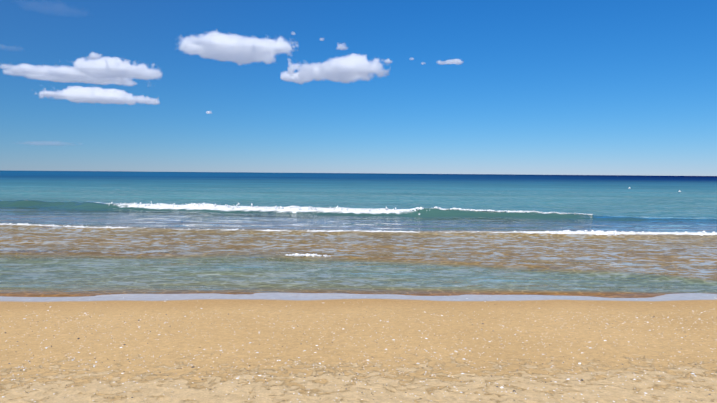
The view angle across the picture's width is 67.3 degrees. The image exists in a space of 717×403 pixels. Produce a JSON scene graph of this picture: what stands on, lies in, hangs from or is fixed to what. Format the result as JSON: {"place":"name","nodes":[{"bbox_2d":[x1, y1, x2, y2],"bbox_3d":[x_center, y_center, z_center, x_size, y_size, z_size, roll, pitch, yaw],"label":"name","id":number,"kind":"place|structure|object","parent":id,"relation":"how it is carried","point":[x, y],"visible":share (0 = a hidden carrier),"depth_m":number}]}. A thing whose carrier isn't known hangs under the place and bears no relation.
{"place":"outdoors","nodes":[
{"label":"outdoors","id":0,"kind":"place"},
{"bbox_2d":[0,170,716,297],"bbox_3d":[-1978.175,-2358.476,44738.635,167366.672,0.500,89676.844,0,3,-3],"label":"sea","id":1,"kind":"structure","parent":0,"point":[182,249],"depth_m":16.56},
{"bbox_2d":[4,201,716,256],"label":"wave foam","id":2,"kind":"object","parent":1,"relation":"on","point":[615,232],"visible":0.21,"depth_m":23.55},
{"bbox_2d":[0,292,716,402],"bbox_3d":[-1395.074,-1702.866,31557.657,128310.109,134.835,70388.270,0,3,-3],"label":"beach sand","id":3,"kind":"structure","parent":0,"point":[337,310],"depth_m":5.26},
{"bbox_2d":[0,295,716,402],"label":"seashells","id":4,"kind":"object","parent":3,"relation":"on","point":[361,351],"visible":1,"depth_m":5.11},
{"bbox_2d":[0,0,716,175],"label":"sky","id":5,"kind":"structure","parent":0,"point":[516,87]}
]}

